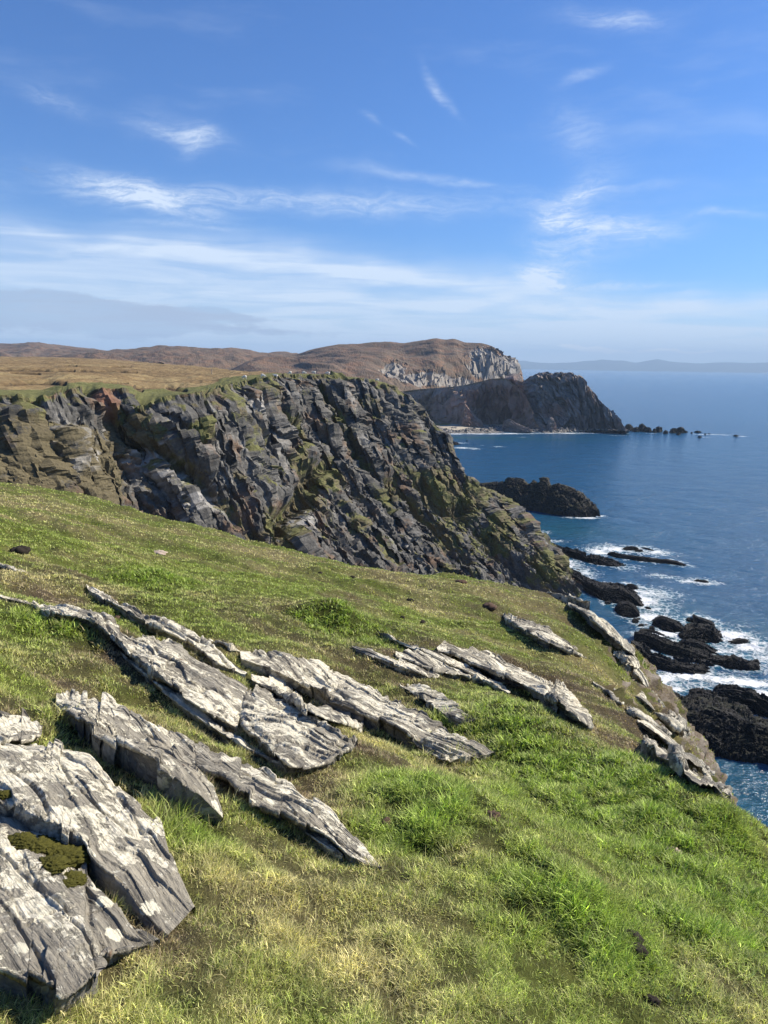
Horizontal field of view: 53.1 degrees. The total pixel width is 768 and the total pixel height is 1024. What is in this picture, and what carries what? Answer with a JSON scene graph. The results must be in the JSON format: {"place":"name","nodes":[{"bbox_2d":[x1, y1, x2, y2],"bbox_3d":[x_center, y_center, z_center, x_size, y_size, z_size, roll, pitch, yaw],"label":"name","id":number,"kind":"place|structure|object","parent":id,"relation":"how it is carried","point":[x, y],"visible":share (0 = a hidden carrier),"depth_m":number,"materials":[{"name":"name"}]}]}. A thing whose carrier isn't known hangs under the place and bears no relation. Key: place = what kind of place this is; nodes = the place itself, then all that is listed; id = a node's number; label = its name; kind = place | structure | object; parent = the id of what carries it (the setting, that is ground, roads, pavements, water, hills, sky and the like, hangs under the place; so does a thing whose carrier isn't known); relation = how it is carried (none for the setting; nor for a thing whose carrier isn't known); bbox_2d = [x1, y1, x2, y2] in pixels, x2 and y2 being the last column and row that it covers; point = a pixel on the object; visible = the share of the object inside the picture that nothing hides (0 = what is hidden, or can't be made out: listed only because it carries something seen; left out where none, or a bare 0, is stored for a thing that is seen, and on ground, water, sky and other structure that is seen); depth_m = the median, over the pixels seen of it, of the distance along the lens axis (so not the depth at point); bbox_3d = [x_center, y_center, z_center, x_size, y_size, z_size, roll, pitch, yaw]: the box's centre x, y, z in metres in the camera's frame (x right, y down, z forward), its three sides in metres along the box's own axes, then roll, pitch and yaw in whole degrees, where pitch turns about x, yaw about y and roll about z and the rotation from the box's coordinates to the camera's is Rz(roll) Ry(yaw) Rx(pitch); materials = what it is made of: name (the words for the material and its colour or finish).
{"place":"outdoors","nodes":[
{"label":"outdoors","id":0,"kind":"place"},
{"bbox_2d":[0,342,105,356],"bbox_3d":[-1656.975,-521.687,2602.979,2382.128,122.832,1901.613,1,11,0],"label":"hill","id":1,"kind":"structure","parent":0,"point":[32,349],"depth_m":1987.17,"materials":[{"name":"brown plant"}]},
{"bbox_2d":[48,345,298,369],"bbox_3d":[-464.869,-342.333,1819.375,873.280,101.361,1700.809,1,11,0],"label":"hill","id":2,"kind":"structure","parent":0,"point":[226,358],"depth_m":1231.46,"materials":[{"name":"brown plant"}]},
{"bbox_2d":[0,370,582,597],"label":"cliff","id":3,"kind":"structure","parent":0,"point":[339,467],"depth_m":162.68,"materials":[{"name":"grey stone"}]},
{"bbox_2d":[0,356,384,404],"bbox_3d":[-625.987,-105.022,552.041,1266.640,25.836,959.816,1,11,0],"label":"moor","id":4,"kind":"structure","parent":3,"relation":"on","point":[32,379],"depth_m":196.37,"materials":[{"name":"brown plant"}]},
{"bbox_2d":[231,338,522,390],"bbox_3d":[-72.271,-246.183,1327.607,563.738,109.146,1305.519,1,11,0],"label":"headland","id":5,"kind":"structure","parent":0,"point":[429,363],"depth_m":1056.17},
{"bbox_2d":[0,481,767,1023],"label":"hillside","id":6,"kind":"structure","parent":0,"point":[482,836],"depth_m":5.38,"materials":[{"name":"green plant"}]},
{"bbox_2d":[0,563,25,572],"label":"rock outcrop","id":7,"kind":"object","parent":6,"relation":"on","point":[7,566],"visible":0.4,"depth_m":9.57,"materials":[{"name":"grey stone"}]},
{"bbox_2d":[9,545,30,554],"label":"rock","id":8,"kind":"object","parent":6,"relation":"on","point":[22,549],"visible":0.68,"depth_m":12.02,"materials":[{"name":"stone"}]},
{"bbox_2d":[0,708,42,745],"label":"rock outcrop","id":9,"kind":"object","parent":6,"relation":"on","point":[13,726],"visible":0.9,"depth_m":4.15,"materials":[{"name":"grey stone"}]},
{"bbox_2d":[0,816,159,1016],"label":"rock outcrop","id":10,"kind":"object","parent":6,"relation":"on","point":[62,945],"visible":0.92,"depth_m":2.43,"materials":[{"name":"grey stone"}]},
{"bbox_2d":[7,831,37,849],"bbox_3d":[-1.359,1.232,2.883,0.137,0.034,0.115,1,11,0],"label":"moss cushion","id":11,"kind":"object","parent":10,"relation":"on","point":[17,840],"visible":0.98,"depth_m":2.88,"materials":[{"name":"green plant"}]},
{"bbox_2d":[17,834,90,875],"bbox_3d":[-1.240,1.268,2.833,0.301,0.085,0.233,5,12,22],"label":"moss cushion","id":12,"kind":"object","parent":10,"relation":"on","point":[59,857],"visible":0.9,"depth_m":2.83,"materials":[{"name":"green plant"}]},
{"bbox_2d":[61,869,87,887],"bbox_3d":[-1.103,1.294,2.709,0.113,0.044,0.130,-9,15,-42],"label":"moss cushion","id":13,"kind":"object","parent":10,"relation":"on","point":[75,878],"visible":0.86,"depth_m":2.70,"materials":[{"name":"green plant"}]},
{"bbox_2d":[0,738,195,940],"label":"rock outcrop","id":14,"kind":"object","parent":6,"relation":"on","point":[63,795],"visible":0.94,"depth_m":3.02,"materials":[{"name":"grey stone"}]},
{"bbox_2d":[0,790,11,799],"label":"moss cushion","id":15,"kind":"object","parent":14,"relation":"on","point":[4,794],"visible":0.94,"depth_m":3.08,"materials":[{"name":"green plant"}]},
{"bbox_2d":[113,998,125,1011],"bbox_3d":[-0.775,1.450,2.253,0.040,0.041,0.056,-6,13,-34],"label":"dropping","id":16,"kind":"object","parent":6,"relation":"on","point":[120,1000],"visible":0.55,"depth_m":2.25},
{"bbox_2d":[0,595,247,730],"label":"rock outcrop","id":17,"kind":"object","parent":6,"relation":"on","point":[204,688],"visible":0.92,"depth_m":6.30,"materials":[{"name":"grey stone"}]},
{"bbox_2d":[56,688,222,823],"bbox_3d":[-1.415,1.287,4.386,0.622,0.688,2.345,-7,13,-36],"label":"rock outcrop","id":18,"kind":"object","parent":6,"relation":"on","point":[111,729],"visible":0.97,"depth_m":3.87,"materials":[{"name":"grey stone"}]},
{"bbox_2d":[154,550,167,554],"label":"flat stone","id":19,"kind":"object","parent":6,"relation":"on","point":[160,552],"visible":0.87,"depth_m":17.27,"materials":[{"name":"beige stone"}]},
{"bbox_2d":[86,584,246,676],"bbox_3d":[-2.582,1.303,8.483,3.231,0.460,0.464,10,14,38],"label":"rock outcrop","id":20,"kind":"object","parent":6,"relation":"on","point":[171,629],"visible":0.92,"depth_m":8.11,"materials":[{"name":"grey stone"}]},
{"bbox_2d":[120,651,285,772],"bbox_3d":[-1.435,1.463,5.651,0.139,0.260,2.608,-8,14,-40],"label":"rock outcrop","id":21,"kind":"object","parent":6,"relation":"on","point":[190,710],"visible":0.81,"depth_m":5.47,"materials":[{"name":"grey stone"}]},
{"bbox_2d":[208,639,243,651],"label":"rock outcrop","id":22,"kind":"object","parent":6,"relation":"on","point":[230,647],"visible":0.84,"depth_m":7.98,"materials":[{"name":"grey stone"}]},
{"bbox_2d":[143,718,381,870],"bbox_3d":[-0.766,1.481,4.229,0.578,0.468,2.271,-9,14,-41],"label":"rock outcrop","id":23,"kind":"object","parent":6,"relation":"on","point":[266,791],"visible":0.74,"depth_m":3.82,"materials":[{"name":"grey stone"}]},
{"bbox_2d":[238,684,357,773],"bbox_3d":[-0.823,1.697,6.003,0.776,0.970,2.857,-3,12,-20],"label":"rock outcrop","id":24,"kind":"object","parent":6,"relation":"on","point":[291,738],"visible":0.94,"depth_m":5.17,"materials":[{"name":"grey stone"}]},
{"bbox_2d":[251,674,363,731],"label":"rock outcrop","id":25,"kind":"object","parent":6,"relation":"on","point":[279,688],"visible":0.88,"depth_m":6.49,"materials":[{"name":"grey stone"}]},
{"bbox_2d":[303,830,342,862],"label":"rock outcrop","id":26,"kind":"object","parent":6,"relation":"on","point":[327,846],"visible":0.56,"depth_m":3.56,"materials":[{"name":"grey stone"}]},
{"bbox_2d":[240,649,494,764],"bbox_3d":[-0.082,1.871,7.540,2.934,0.654,1.309,10,14,39],"label":"rock outcrop","id":27,"kind":"object","parent":6,"relation":"on","point":[322,682],"visible":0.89,"depth_m":7.39,"materials":[{"name":"grey stone"}]},
{"bbox_2d":[380,817,390,826],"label":"soil clod","id":28,"kind":"object","parent":6,"relation":"on","point":[385,819],"visible":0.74,"depth_m":3.86,"materials":[{"name":"brown soil"}]},
{"bbox_2d":[352,645,439,677],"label":"rock outcrop","id":29,"kind":"object","parent":6,"relation":"on","point":[402,666],"visible":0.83,"depth_m":9.10,"materials":[{"name":"grey stone"}]},
{"bbox_2d":[395,649,480,683],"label":"rock outcrop","id":30,"kind":"object","parent":6,"relation":"on","point":[419,658],"visible":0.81,"depth_m":9.62,"materials":[{"name":"grey stone"}]},
{"bbox_2d":[400,683,476,725],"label":"rock outcrop","id":31,"kind":"object","parent":6,"relation":"on","point":[430,697],"visible":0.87,"depth_m":7.71,"materials":[{"name":"grey stone"}]},
{"bbox_2d":[379,632,510,693],"bbox_3d":[0.842,2.025,10.267,2.359,0.466,0.623,11,15,41],"label":"rock outcrop","id":32,"kind":"object","parent":6,"relation":"on","point":[471,670],"visible":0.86,"depth_m":10.08,"materials":[{"name":"grey stone"}]},
{"bbox_2d":[455,579,466,583],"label":"soil clod","id":33,"kind":"object","parent":6,"relation":"on","point":[461,581],"visible":0.69,"depth_m":22.30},
{"bbox_2d":[482,602,496,610],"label":"soil clod","id":34,"kind":"object","parent":6,"relation":"on","point":[490,606],"visible":0.98,"depth_m":17.29,"materials":[{"name":"brown soil"}]},
{"bbox_2d":[486,810,500,822],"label":"soil clod","id":35,"kind":"object","parent":6,"relation":"on","point":[488,812],"visible":0.59,"depth_m":3.98,"materials":[{"name":"brown soil"}]},
{"bbox_2d":[436,640,593,730],"bbox_3d":[1.581,2.153,10.025,1.886,1.697,5.292,3,11,9],"label":"rock outcrop","id":36,"kind":"object","parent":6,"relation":"on","point":[559,697],"visible":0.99,"depth_m":9.73,"materials":[{"name":"grey stone"}]},
{"bbox_2d":[503,613,585,658],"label":"rock outcrop","id":37,"kind":"object","parent":6,"relation":"on","point":[544,636],"visible":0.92,"depth_m":14.47,"materials":[{"name":"grey stone"}]},
{"bbox_2d":[546,592,589,609],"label":"rock outcrop","id":38,"kind":"object","parent":6,"relation":"on","point":[579,602],"visible":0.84,"depth_m":21.93,"materials":[{"name":"grey stone"}]},
{"bbox_2d":[581,919,598,934],"bbox_3d":[0.867,1.743,3.229,0.088,0.046,0.074,-7,14,-37],"label":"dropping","id":39,"kind":"object","parent":6,"relation":"on","point":[592,928],"visible":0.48,"depth_m":3.21,"materials":[{"name":"green plant"}]},
{"bbox_2d":[568,602,634,655],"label":"rock outcrop","id":40,"kind":"object","parent":6,"relation":"on","point":[608,632],"visible":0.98,"depth_m":18.59,"materials":[{"name":"grey stone"}]},
{"bbox_2d":[593,681,625,705],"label":"rock outcrop","id":41,"kind":"object","parent":6,"relation":"on","point":[610,694],"visible":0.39,"depth_m":11.61,"materials":[{"name":"grey stone"}]},
{"bbox_2d":[613,649,630,672],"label":"rock outcrop","id":42,"kind":"object","parent":6,"relation":"on","point":[621,654],"visible":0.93,"depth_m":18.31,"materials":[{"name":"grey stone"}]},
{"bbox_2d":[619,653,639,671],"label":"rock outcrop","id":43,"kind":"object","parent":6,"relation":"on","point":[633,661],"visible":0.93,"depth_m":18.52,"materials":[{"name":"grey stone"}]},
{"bbox_2d":[627,929,644,944],"bbox_3d":[1.046,1.780,3.211,0.071,0.046,0.090,-3,12,-21],"label":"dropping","id":44,"kind":"object","parent":6,"relation":"on","point":[637,934],"visible":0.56,"depth_m":3.20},
{"bbox_2d":[625,942,648,958],"bbox_3d":[1.031,1.787,3.136,0.096,0.052,0.074,3,11,12],"label":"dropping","id":45,"kind":"object","parent":6,"relation":"on","point":[643,949],"visible":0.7,"depth_m":3.11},
{"bbox_2d":[632,668,648,686],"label":"rock outcrop","id":46,"kind":"object","parent":6,"relation":"on","point":[638,674],"visible":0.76,"depth_m":18.29,"materials":[{"name":"grey stone"}]},
{"bbox_2d":[626,705,671,736],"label":"rock outcrop","id":47,"kind":"object","parent":6,"relation":"on","point":[637,713],"visible":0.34,"depth_m":10.38,"materials":[{"name":"grey stone"}]},
{"bbox_2d":[635,691,666,725],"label":"rock outcrop","id":48,"kind":"object","parent":6,"relation":"on","point":[642,697],"visible":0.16,"depth_m":13.11,"materials":[{"name":"grey stone"}]},
{"bbox_2d":[643,993,660,1006],"bbox_3d":[1.010,1.845,2.906,0.067,0.034,0.049,6,12,24],"label":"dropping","id":49,"kind":"object","parent":6,"relation":"on","point":[653,1000],"visible":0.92,"depth_m":2.90,"materials":[{"name":"brown soil"}]},
{"bbox_2d":[652,691,664,706],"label":"rock outcrop","id":50,"kind":"object","parent":6,"relation":"on","point":[660,701],"visible":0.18,"depth_m":18.30,"materials":[{"name":"grey stone"}]},
{"bbox_2d":[637,718,714,777],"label":"rock outcrop","id":51,"kind":"object","parent":6,"relation":"on","point":[699,765],"visible":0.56,"depth_m":10.11,"materials":[{"name":"grey stone"}]},
{"bbox_2d":[654,710,698,750],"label":"rock outcrop","id":52,"kind":"object","parent":6,"relation":"on","point":[672,721],"visible":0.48,"depth_m":13.03,"materials":[{"name":"grey stone"}]},
{"bbox_2d":[667,743,688,778],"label":"rock outcrop","id":53,"kind":"object","parent":6,"relation":"on","point":[676,757],"visible":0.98,"depth_m":5.73,"materials":[{"name":"grey stone"}]},
{"bbox_2d":[678,714,690,735],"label":"rock outcrop","id":54,"kind":"object","parent":6,"relation":"on","point":[687,730],"visible":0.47,"depth_m":18.36,"materials":[{"name":"grey stone"}]},
{"bbox_2d":[640,734,732,800],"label":"rock outcrop","id":55,"kind":"object","parent":6,"relation":"on","point":[650,748],"visible":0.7,"depth_m":6.13,"materials":[{"name":"grey stone"}]},
{"bbox_2d":[0,0,767,372],"label":"sky","id":56,"kind":"structure","parent":0,"point":[539,181],"materials":[{"name":"blue"}]},
{"bbox_2d":[402,378,537,427],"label":"dark headland","id":57,"kind":"structure","parent":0,"point":[498,401],"depth_m":773.65,"materials":[{"name":"grey stone"}]},
{"bbox_2d":[434,423,628,433],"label":"beach","id":58,"kind":"structure","parent":0,"point":[448,428],"depth_m":727.95,"materials":[{"name":"beige sand"}]},
{"bbox_2d":[458,402,483,426],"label":"scree slope","id":59,"kind":"structure","parent":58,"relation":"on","point":[468,418],"depth_m":752.80,"materials":[{"name":"grey stone"}]},
{"bbox_2d":[502,419,531,431],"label":"beach rock","id":60,"kind":"object","parent":58,"relation":"on","point":[510,425],"visible":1,"depth_m":720.77,"materials":[{"name":"grey stone"}]},
{"bbox_2d":[529,420,546,429],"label":"beach rock","id":61,"kind":"object","parent":58,"relation":"on","point":[541,426],"visible":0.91,"depth_m":735.51,"materials":[{"name":"grey stone"}]},
{"bbox_2d":[546,417,556,430],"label":"sea stack","id":62,"kind":"object","parent":58,"relation":"on","point":[551,424],"visible":0.98,"depth_m":727.52,"materials":[{"name":"grey stone"}]},
{"bbox_2d":[504,372,627,432],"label":"dome headland","id":63,"kind":"structure","parent":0,"point":[565,400],"depth_m":750.83,"materials":[{"name":"grey stone"}]},
{"bbox_2d":[449,369,767,826],"bbox_3d":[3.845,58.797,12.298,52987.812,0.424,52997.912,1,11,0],"label":"sea","id":64,"kind":"structure","parent":0,"point":[695,504],"depth_m":367.61,"materials":[{"name":"liquid"}]},
{"bbox_2d":[479,477,599,516],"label":"sea stack","id":65,"kind":"object","parent":64,"relation":"in","point":[543,495],"visible":0.9,"depth_m":327.54,"materials":[{"name":"black stone"}]},
{"bbox_2d":[553,543,625,566],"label":"sea rock","id":66,"kind":"object","parent":64,"relation":"in","point":[577,554],"visible":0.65,"depth_m":245.05,"materials":[{"name":"black stone"}]},
{"bbox_2d":[569,566,643,606],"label":"sea rock","id":67,"kind":"object","parent":64,"relation":"in","point":[616,592],"visible":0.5,"depth_m":206.47,"materials":[{"name":"black stone"}]},
{"bbox_2d":[615,601,639,617],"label":"sea rock","id":68,"kind":"object","parent":64,"relation":"in","point":[626,609],"visible":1,"depth_m":191.62,"materials":[{"name":"black stone"}]},
{"bbox_2d":[625,424,632,430],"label":"tail rock","id":69,"kind":"object","parent":64,"relation":"in","point":[629,427],"visible":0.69,"depth_m":759.10,"materials":[{"name":"grey stone"}]},
{"bbox_2d":[622,546,638,550],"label":"sea rock","id":70,"kind":"object","parent":64,"relation":"in","point":[630,548],"visible":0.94,"depth_m":259.76,"materials":[{"name":"black stone"}]},
{"bbox_2d":[627,583,638,589],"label":"sea rock","id":71,"kind":"object","parent":64,"relation":"in","point":[632,586],"visible":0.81,"depth_m":213.80,"materials":[{"name":"black stone"}]},
{"bbox_2d":[637,423,647,431],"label":"tail rock","id":72,"kind":"object","parent":64,"relation":"in","point":[641,427],"visible":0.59,"depth_m":752.53,"materials":[{"name":"grey stone"}]},
{"bbox_2d":[607,552,685,565],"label":"sea rock","id":73,"kind":"object","parent":64,"relation":"in","point":[641,558],"visible":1,"depth_m":245.19,"materials":[{"name":"black stone"}]},
{"bbox_2d":[638,627,674,639],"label":"sea rock","id":74,"kind":"object","parent":64,"relation":"in","point":[653,631],"visible":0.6,"depth_m":178.27,"materials":[{"name":"black stone"}]},
{"bbox_2d":[656,426,662,432],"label":"tail rock","id":75,"kind":"object","parent":64,"relation":"in","point":[659,429],"visible":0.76,"depth_m":745.73,"materials":[{"name":"black stone"}]},
{"bbox_2d":[652,615,684,632],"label":"sea rock","id":76,"kind":"object","parent":64,"relation":"in","point":[663,623],"visible":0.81,"depth_m":181.68,"materials":[{"name":"black stone"}]},
{"bbox_2d":[631,640,713,673],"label":"sea rock","id":77,"kind":"object","parent":64,"relation":"in","point":[659,660],"visible":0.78,"depth_m":158.26,"materials":[{"name":"black stone"}]},
{"bbox_2d":[669,428,677,432],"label":"tail rock","id":78,"kind":"object","parent":64,"relation":"in","point":[673,430],"visible":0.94,"depth_m":737.82,"materials":[{"name":"black stone"}]},
{"bbox_2d":[634,629,716,658],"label":"sea rock","id":79,"kind":"object","parent":64,"relation":"in","point":[658,643],"visible":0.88,"depth_m":167.03,"materials":[{"name":"black stone"}]},
{"bbox_2d":[677,427,684,432],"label":"tail rock","id":80,"kind":"object","parent":64,"relation":"in","point":[681,429],"visible":0.89,"depth_m":739.82,"materials":[{"name":"black stone"}]},
{"bbox_2d":[679,638,717,653],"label":"sea rock","id":81,"kind":"object","parent":64,"relation":"in","point":[699,644],"visible":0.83,"depth_m":169.17,"materials":[{"name":"black stone"}]},
{"bbox_2d":[685,614,714,625],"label":"sea rock","id":82,"kind":"object","parent":64,"relation":"in","point":[696,619],"visible":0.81,"depth_m":186.11,"materials":[{"name":"black stone"}]},
{"bbox_2d":[678,622,724,642],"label":"sea rock","id":83,"kind":"object","parent":64,"relation":"in","point":[705,633],"visible":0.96,"depth_m":174.96,"materials":[{"name":"black stone"}]},
{"bbox_2d":[694,579,708,582],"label":"sea rock","id":84,"kind":"object","parent":64,"relation":"in","point":[700,580],"visible":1,"depth_m":221.99,"materials":[{"name":"black stone"}]},
{"bbox_2d":[684,688,722,699],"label":"sea rock","id":85,"kind":"object","parent":64,"relation":"in","point":[695,693],"visible":0.27,"depth_m":141.97,"materials":[{"name":"black stone"}]},
{"bbox_2d":[674,692,756,754],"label":"sea rock","id":86,"kind":"object","parent":64,"relation":"in","point":[708,716],"visible":0.59,"depth_m":127.78,"materials":[{"name":"black stone"}]},
{"bbox_2d":[688,654,760,670],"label":"sea rock","id":87,"kind":"object","parent":64,"relation":"in","point":[733,661],"visible":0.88,"depth_m":159.23,"materials":[{"name":"black stone"}]},
{"bbox_2d":[728,638,749,643],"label":"sea rock","id":88,"kind":"object","parent":64,"relation":"in","point":[738,641],"visible":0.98,"depth_m":172.62,"materials":[{"name":"black stone"}]},
{"bbox_2d":[712,715,767,764],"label":"sea rock","id":89,"kind":"object","parent":64,"relation":"in","point":[738,746],"visible":0.67,"depth_m":121.50,"materials":[{"name":"black stone"}]},
{"bbox_2d":[712,683,767,717],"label":"sea rock","id":90,"kind":"object","parent":64,"relation":"in","point":[754,701],"visible":0.73,"depth_m":139.80,"materials":[{"name":"black stone"}]},
{"bbox_2d":[518,359,767,372],"bbox_3d":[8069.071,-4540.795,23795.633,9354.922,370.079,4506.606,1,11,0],"label":"distant coast","id":91,"kind":"structure","parent":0,"point":[658,365],"depth_m":22110.71}
]}

